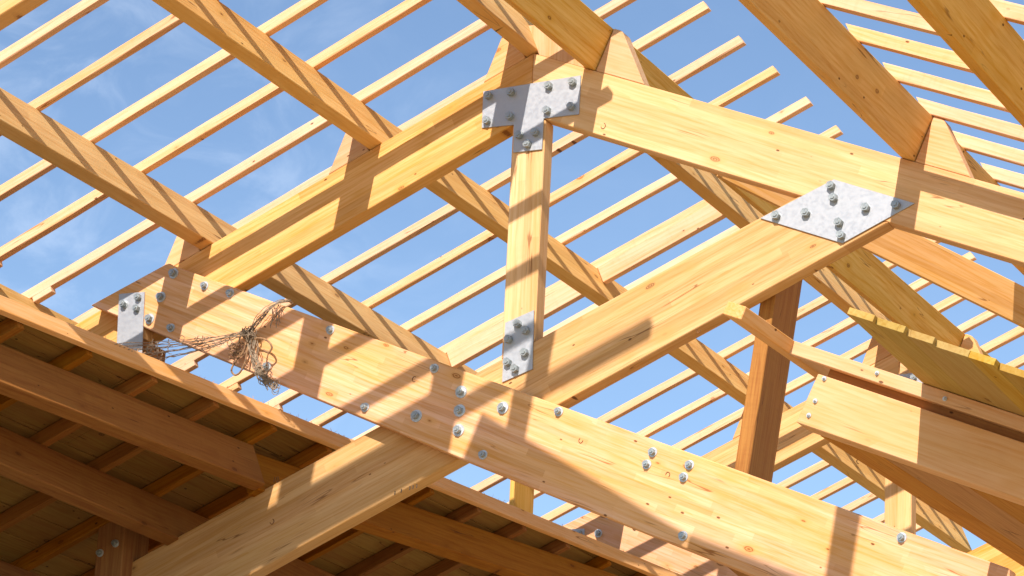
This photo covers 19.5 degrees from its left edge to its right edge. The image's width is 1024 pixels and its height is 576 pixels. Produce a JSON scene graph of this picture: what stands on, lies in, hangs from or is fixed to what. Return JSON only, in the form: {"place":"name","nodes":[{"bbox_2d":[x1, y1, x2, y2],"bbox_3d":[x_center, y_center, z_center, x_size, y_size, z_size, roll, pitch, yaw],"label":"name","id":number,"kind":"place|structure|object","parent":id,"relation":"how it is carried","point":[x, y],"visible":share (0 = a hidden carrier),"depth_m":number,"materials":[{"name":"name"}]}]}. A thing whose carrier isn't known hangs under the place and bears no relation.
{"place":"outdoors","nodes":[
{"label":"outdoors","id":0,"kind":"place"},
{"bbox_2d":[0,0,1023,549],"label":"sky","id":1,"kind":"structure","parent":0,"point":[114,23],"materials":[{"name":"blue"}]},
{"bbox_2d":[820,435,1023,566],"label":"soffit beam","id":2,"kind":"structure","parent":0,"point":[912,485],"depth_m":12.37,"materials":[{"name":"brown wood"}]},
{"bbox_2d":[885,458,1023,548],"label":"soffit beam","id":3,"kind":"structure","parent":2,"relation":"attached to","point":[969,500],"depth_m":11.93,"materials":[{"name":"brown wood"}]},
{"bbox_2d":[971,488,1023,523],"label":"soffit beam","id":4,"kind":"structure","parent":3,"relation":"attached to","point":[1014,510],"depth_m":11.55,"materials":[{"name":"brown wood"}]},
{"bbox_2d":[797,374,1023,505],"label":"rake board","id":5,"kind":"object","parent":4,"relation":"attached to","point":[962,453],"visible":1,"depth_m":11.46,"materials":[{"name":"wood"}]},
{"bbox_2d":[827,369,1023,442],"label":"blocking board","id":6,"kind":"object","parent":5,"relation":"attached to","point":[934,408],"visible":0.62,"depth_m":11.52,"materials":[{"name":"brown wood"}]},
{"bbox_2d":[789,341,1023,433],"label":"edge batten","id":7,"kind":"object","parent":6,"relation":"attached to","point":[933,395],"visible":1,"depth_m":11.53,"materials":[{"name":"wood"}]},
{"bbox_2d":[723,301,829,377],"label":"edge batten","id":8,"kind":"object","parent":7,"relation":"attached to","point":[762,329],"visible":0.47,"depth_m":11.68,"materials":[{"name":"brown wood"}]},
{"bbox_2d":[847,307,945,390],"bbox_3d":[1.902,0.560,12.074,0.366,0.026,3.270,19,-8,33],"label":"sheathing board","id":9,"kind":"object","parent":7,"relation":"on","point":[865,321],"visible":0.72,"depth_m":10.96,"materials":[{"name":"brown wood"}]},
{"bbox_2d":[875,318,972,399],"bbox_3d":[1.996,0.593,12.028,0.377,0.026,3.240,19,-8,33],"label":"sheathing board","id":10,"kind":"object","parent":7,"relation":"on","point":[896,333],"visible":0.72,"depth_m":10.92,"materials":[{"name":"brown wood"}]},
{"bbox_2d":[906,329,996,407],"bbox_3d":[2.091,0.628,11.984,0.367,0.026,3.204,19,-8,33],"label":"sheathing board","id":11,"kind":"object","parent":7,"relation":"on","point":[925,343],"visible":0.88,"depth_m":10.88,"materials":[{"name":"brown wood"}]},
{"bbox_2d":[934,340,1023,416],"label":"sheathing board","id":12,"kind":"object","parent":7,"relation":"on","point":[972,372],"visible":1,"depth_m":10.83,"materials":[{"name":"brown wood"}]},
{"bbox_2d":[968,351,1023,412],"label":"sheathing board","id":13,"kind":"object","parent":7,"relation":"on","point":[988,366],"visible":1,"depth_m":10.66,"materials":[{"name":"brown wood"}]},
{"bbox_2d":[998,363,1023,394],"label":"sheathing board","id":14,"kind":"object","parent":7,"relation":"on","point":[1014,376],"visible":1,"depth_m":10.49,"materials":[{"name":"wood"}]},
{"label":"ground","id":15,"kind":"structure","parent":0,"visible":0},
{"bbox_2d":[94,340,165,575],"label":"post","id":16,"kind":"object","parent":15,"relation":"on","point":[120,550],"visible":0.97,"depth_m":16.14,"materials":[{"name":"wood"}]},
{"bbox_2d":[75,25,1023,575],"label":"roof truss","id":17,"kind":"object","parent":16,"relation":"on","point":[511,415],"visible":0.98,"depth_m":15.31,"materials":[{"name":"brown wood"}]},
{"bbox_2d":[0,560,39,575],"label":"purlin","id":18,"kind":"object","parent":17,"relation":"attached to","point":[7,569],"depth_m":16.21,"materials":[{"name":"brown wood"}]},
{"bbox_2d":[336,503,481,575],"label":"joist","id":19,"kind":"object","parent":18,"relation":"on","point":[396,550],"visible":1,"depth_m":17.72,"materials":[{"name":"brown wood"}]},
{"bbox_2d":[414,522,526,575],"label":"joist","id":20,"kind":"object","parent":18,"relation":"on","point":[512,530],"visible":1,"depth_m":18.10,"materials":[{"name":"brown wood"}]},
{"bbox_2d":[0,284,77,324],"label":"purlin","id":21,"kind":"object","parent":17,"relation":"on","point":[7,292],"depth_m":16.89,"materials":[{"name":"brown wood"}]},
{"bbox_2d":[0,0,47,30],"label":"end rafter","id":22,"kind":"object","parent":21,"relation":"attached to","point":[12,11],"depth_m":13.71,"materials":[{"name":"yellow wood"}]},
{"bbox_2d":[264,97,812,410],"bbox_3d":[-0.048,-0.074,18.472,4.412,0.097,0.052,-30,-30,17],"label":"roof batten","id":23,"kind":"object","parent":21,"relation":"on","point":[565,238],"visible":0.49,"depth_m":18.31,"materials":[{"name":"beige wood"}]},
{"bbox_2d":[0,344,264,490],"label":"purlin","id":24,"kind":"object","parent":17,"relation":"attached to","point":[42,385],"visible":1,"depth_m":14.94,"materials":[{"name":"brown wood"}]},
{"bbox_2d":[0,397,218,532],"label":"joist","id":25,"kind":"object","parent":24,"relation":"on","point":[104,463],"visible":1,"depth_m":15.65,"materials":[{"name":"brown wood"}]},
{"bbox_2d":[0,427,334,575],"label":"purlin","id":26,"kind":"object","parent":17,"relation":"attached to","point":[49,472],"depth_m":15.52,"materials":[{"name":"brown wood"}]},
{"bbox_2d":[0,318,23,343],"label":"joist","id":27,"kind":"object","parent":26,"relation":"on","point":[9,328],"visible":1,"depth_m":14.21,"materials":[{"name":"brown wood"}]},
{"bbox_2d":[0,346,92,410],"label":"joist","id":28,"kind":"object","parent":26,"relation":"on","point":[72,358],"visible":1,"depth_m":14.65,"materials":[{"name":"brown wood"}]},
{"bbox_2d":[28,372,157,446],"bbox_3d":[-3.250,1.256,15.558,3.459,0.075,0.052,-30,-30,17],"label":"joist","id":29,"kind":"object","parent":26,"relation":"on","point":[139,383],"visible":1,"depth_m":15.18,"materials":[{"name":"brown wood"}]},
{"bbox_2d":[10,420,276,570],"bbox_3d":[-2.742,1.555,16.403,3.530,0.075,0.052,-30,-30,17],"label":"joist","id":30,"kind":"object","parent":26,"relation":"on","point":[160,487],"visible":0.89,"depth_m":16.20,"materials":[{"name":"brown wood"}]},
{"bbox_2d":[81,443,331,575],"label":"joist","id":31,"kind":"object","parent":26,"relation":"on","point":[301,460],"visible":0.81,"depth_m":16.46,"materials":[{"name":"brown wood"}]},
{"bbox_2d":[297,487,433,562],"bbox_3d":[-1.980,2.003,17.672,3.637,0.075,0.052,-30,-30,17],"label":"joist","id":32,"kind":"object","parent":26,"relation":"on","point":[352,533],"visible":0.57,"depth_m":17.30,"materials":[{"name":"brown wood"}]},
{"bbox_2d":[489,539,569,575],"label":"joist","id":33,"kind":"object","parent":26,"relation":"on","point":[557,547],"visible":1,"depth_m":18.40,"materials":[{"name":"brown wood"}]},
{"bbox_2d":[585,556,611,569],"bbox_3d":[-0.965,2.600,19.363,3.779,0.075,0.052,-30,-30,17],"label":"joist","id":34,"kind":"object","parent":26,"relation":"on","point":[600,563],"visible":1,"depth_m":18.81,"materials":[{"name":"brown wood"}]},
{"bbox_2d":[0,315,637,575],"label":"roof boarding","id":35,"kind":"object","parent":34,"relation":"on","point":[58,517],"visible":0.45,"depth_m":16.13,"materials":[{"name":"brown wood"}]},
{"bbox_2d":[0,295,682,575],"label":"edge board","id":36,"kind":"object","parent":35,"relation":"on","point":[76,335],"visible":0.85,"depth_m":15.79,"materials":[{"name":"beige wood"}]},
{"bbox_2d":[509,480,533,513],"bbox_3d":[0.076,1.019,18.905,0.033,1.562,0.270,-7,-21,27],"label":"plank post","id":37,"kind":"object","parent":35,"relation":"on","point":[521,497],"depth_m":18.77,"materials":[{"name":"beige wood"}]},
{"bbox_2d":[632,572,646,575],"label":"joist","id":38,"kind":"object","parent":26,"relation":"on","point":[638,574],"visible":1,"depth_m":19.23,"materials":[{"name":"brown wood"}]},
{"bbox_2d":[115,299,292,394],"bbox_3d":[-1.705,0.202,15.568,0.383,0.677,1.458,-10,-23,33],"label":"bundle","id":39,"kind":"object","parent":17,"relation":"attached to","point":[249,333],"visible":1,"depth_m":15.98,"materials":[{"name":"brown fabric"}]},
{"bbox_2d":[246,453,617,575],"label":"purlin","id":40,"kind":"object","parent":17,"relation":"attached to","point":[428,532],"visible":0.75,"depth_m":17.41,"materials":[{"name":"brown wood"}]},
{"bbox_2d":[457,0,891,321],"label":"purlin","id":41,"kind":"object","parent":17,"relation":"on","point":[506,21],"visible":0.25,"depth_m":17.87,"materials":[{"name":"brown wood"}]},
{"bbox_2d":[873,513,884,522],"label":"roof batten","id":42,"kind":"object","parent":41,"relation":"on","point":[880,518],"visible":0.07,"depth_m":23.73,"materials":[{"name":"beige wood"}]},
{"bbox_2d":[504,0,990,356],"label":"purlin","id":43,"kind":"object","parent":17,"relation":"on","point":[580,31],"depth_m":17.59,"materials":[{"name":"brown wood"}]},
{"bbox_2d":[717,175,1023,327],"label":"wind brace","id":44,"kind":"object","parent":17,"relation":"attached to","point":[959,275],"visible":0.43,"depth_m":16.04,"materials":[{"name":"brown wood"}]},
{"bbox_2d":[738,0,1023,274],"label":"purlin","id":45,"kind":"object","parent":17,"relation":"on","point":[819,40],"depth_m":13.92,"materials":[{"name":"brown wood"}]},
{"bbox_2d":[819,0,938,35],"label":"roof batten","id":46,"kind":"object","parent":45,"relation":"on","point":[891,15],"visible":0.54,"depth_m":13.37,"materials":[{"name":"beige wood"}]},
{"bbox_2d":[846,24,972,72],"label":"roof batten","id":47,"kind":"object","parent":45,"relation":"on","point":[911,48],"visible":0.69,"depth_m":13.77,"materials":[{"name":"beige wood"}]},
{"bbox_2d":[883,62,1009,112],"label":"roof batten","id":48,"kind":"object","parent":45,"relation":"on","point":[947,87],"visible":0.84,"depth_m":14.19,"materials":[{"name":"beige wood"}]},
{"bbox_2d":[916,97,1023,141],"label":"roof batten","id":49,"kind":"object","parent":45,"relation":"on","point":[1002,128],"visible":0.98,"depth_m":14.58,"materials":[{"name":"beige wood"}]},
{"bbox_2d":[953,131,1023,166],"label":"roof batten","id":50,"kind":"object","parent":45,"relation":"on","point":[990,149],"visible":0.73,"depth_m":15.02,"materials":[{"name":"beige wood"}]},
{"bbox_2d":[981,163,1023,189],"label":"roof batten","id":51,"kind":"object","parent":45,"relation":"on","point":[1007,177],"visible":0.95,"depth_m":15.47,"materials":[{"name":"beige wood"}]},
{"bbox_2d":[990,0,1023,24],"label":"roof batten","id":52,"kind":"object","parent":45,"relation":"on","point":[1011,12],"visible":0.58,"depth_m":12.52,"materials":[{"name":"beige wood"}]},
{"bbox_3d":[0.331,5.104,20.129,0.178,6.542,0.238,-7,-21,27],"label":"post","id":53,"kind":"object","parent":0,"visible":0},
{"bbox_2d":[563,334,1023,575],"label":"roof truss","id":54,"kind":"object","parent":53,"relation":"on","point":[796,441],"visible":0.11,"depth_m":20.68,"materials":[{"name":"brown wood"}]},
{"bbox_2d":[0,88,477,374],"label":"purlin","id":55,"kind":"object","parent":54,"relation":"on","point":[23,124],"visible":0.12,"depth_m":16.27,"materials":[{"name":"brown wood"}]},
{"bbox_2d":[447,285,584,367],"bbox_3d":[0.050,0.217,18.885,1.058,0.114,0.050,-30,-30,17],"label":"trimmer plank","id":56,"kind":"object","parent":55,"relation":"on","point":[492,337],"visible":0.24,"depth_m":18.92,"materials":[{"name":"beige wood"}]},
{"bbox_2d":[152,0,971,552],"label":"purlin","id":57,"kind":"object","parent":54,"relation":"on","point":[234,34],"visible":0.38,"depth_m":17.03,"materials":[{"name":"brown wood"}]},
{"bbox_2d":[0,0,108,68],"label":"roof batten","id":58,"kind":"object","parent":57,"relation":"on","point":[43,33],"visible":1,"depth_m":14.91,"materials":[{"name":"beige wood"}]},
{"bbox_2d":[0,0,218,135],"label":"roof batten","id":59,"kind":"object","parent":57,"relation":"on","point":[140,41],"visible":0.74,"depth_m":15.28,"materials":[{"name":"beige wood"}]},
{"bbox_2d":[0,0,327,200],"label":"roof batten","id":60,"kind":"object","parent":57,"relation":"on","point":[191,76],"visible":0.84,"depth_m":15.68,"materials":[{"name":"beige wood"}]},
{"bbox_2d":[0,0,431,267],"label":"roof batten","id":61,"kind":"object","parent":57,"relation":"on","point":[261,96],"visible":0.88,"depth_m":16.08,"materials":[{"name":"beige wood"}]},
{"bbox_2d":[22,19,490,303],"bbox_3d":[-1.175,-0.826,16.437,4.392,0.095,0.058,-30,-30,17],"label":"roof batten","id":62,"kind":"object","parent":57,"relation":"on","point":[42,291],"visible":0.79,"depth_m":16.50,"materials":[{"name":"beige wood"}]},
{"bbox_2d":[73,0,636,322],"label":"roof batten","id":63,"kind":"object","parent":57,"relation":"on","point":[610,8],"visible":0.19,"depth_m":16.70,"materials":[{"name":"beige wood"}]},
{"bbox_2d":[171,36,745,371],"bbox_3d":[-0.497,-0.373,17.659,4.380,0.095,0.056,-29,-30,17],"label":"roof batten","id":64,"kind":"object","parent":57,"relation":"on","point":[188,362],"visible":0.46,"depth_m":17.63,"materials":[{"name":"beige wood"}]},
{"bbox_2d":[219,66,779,391],"bbox_3d":[-0.272,-0.226,18.060,4.395,0.094,0.052,-30,-30,17],"label":"roof batten","id":65,"kind":"object","parent":57,"relation":"on","point":[556,197],"visible":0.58,"depth_m":17.98,"materials":[{"name":"beige wood"}]},
{"bbox_2d":[352,225,739,439],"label":"roof batten","id":66,"kind":"object","parent":57,"relation":"on","point":[709,242],"visible":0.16,"depth_m":19.11,"materials":[{"name":"beige wood"}]},
{"bbox_2d":[309,125,842,426],"bbox_3d":[0.185,0.074,18.877,4.395,0.095,0.054,-30,-30,17],"label":"roof batten","id":67,"kind":"object","parent":57,"relation":"on","point":[334,413],"visible":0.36,"depth_m":18.73,"materials":[{"name":"beige wood"}]},
{"bbox_2d":[598,204,725,283],"bbox_3d":[0.954,-0.295,18.569,0.937,0.114,0.050,-30,-30,17],"label":"trimmer plank","id":68,"kind":"object","parent":57,"relation":"on","point":[670,237],"visible":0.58,"depth_m":18.56,"materials":[{"name":"beige wood"}]},
{"bbox_2d":[632,1,710,52],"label":"roof batten","id":69,"kind":"object","parent":57,"relation":"on","point":[672,26],"visible":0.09,"depth_m":16.66,"materials":[{"name":"beige wood"}]},
{"bbox_2d":[471,238,940,492],"bbox_3d":[1.098,0.672,20.500,4.386,0.092,0.054,-30,-30,17],"label":"roof batten","id":70,"kind":"object","parent":57,"relation":"on","point":[675,381],"visible":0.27,"depth_m":20.48,"materials":[{"name":"beige wood"}]},
{"bbox_2d":[507,252,976,503],"bbox_3d":[1.326,0.823,20.912,4.382,0.093,0.054,-29,-30,17],"label":"roof batten","id":71,"kind":"object","parent":57,"relation":"on","point":[718,394],"visible":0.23,"depth_m":20.86,"materials":[{"name":"beige wood"}]},
{"bbox_2d":[541,294,964,521],"bbox_3d":[1.543,0.972,21.315,4.408,0.098,0.052,-30,-30,17],"label":"roof batten","id":72,"kind":"object","parent":57,"relation":"on","point":[791,387],"visible":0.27,"depth_m":21.29,"materials":[{"name":"beige wood"}]},
{"bbox_2d":[810,477,855,499],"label":"roof batten","id":73,"kind":"object","parent":57,"relation":"on","point":[834,488],"visible":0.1,"depth_m":22.92,"materials":[{"name":"beige wood"}]},
{"bbox_2d":[842,492,877,511],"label":"roof batten","id":74,"kind":"object","parent":57,"relation":"on","point":[861,501],"visible":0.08,"depth_m":23.32,"materials":[{"name":"beige wood"}]},
{"bbox_2d":[777,355,1023,487],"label":"roof batten","id":75,"kind":"object","parent":57,"relation":"on","point":[816,468],"visible":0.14,"depth_m":22.51,"materials":[{"name":"beige wood"}]},
{"bbox_2d":[916,524,922,531],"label":"roof batten","id":76,"kind":"object","parent":57,"relation":"on","point":[918,527],"visible":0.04,"depth_m":24.10,"materials":[{"name":"beige wood"}]},
{"bbox_2d":[957,310,997,332],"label":"roof batten","id":77,"kind":"object","parent":57,"relation":"on","point":[976,321],"visible":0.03,"depth_m":21.17,"materials":[{"name":"beige wood"}]},
{"bbox_2d":[980,326,1023,353],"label":"roof batten","id":78,"kind":"object","parent":57,"relation":"on","point":[1003,339],"visible":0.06,"depth_m":21.57,"materials":[{"name":"beige wood"}]},
{"bbox_2d":[907,0,1023,126],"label":"purlin","id":79,"kind":"object","parent":54,"relation":"on","point":[983,40],"depth_m":12.44,"materials":[{"name":"brown wood"}]}
]}

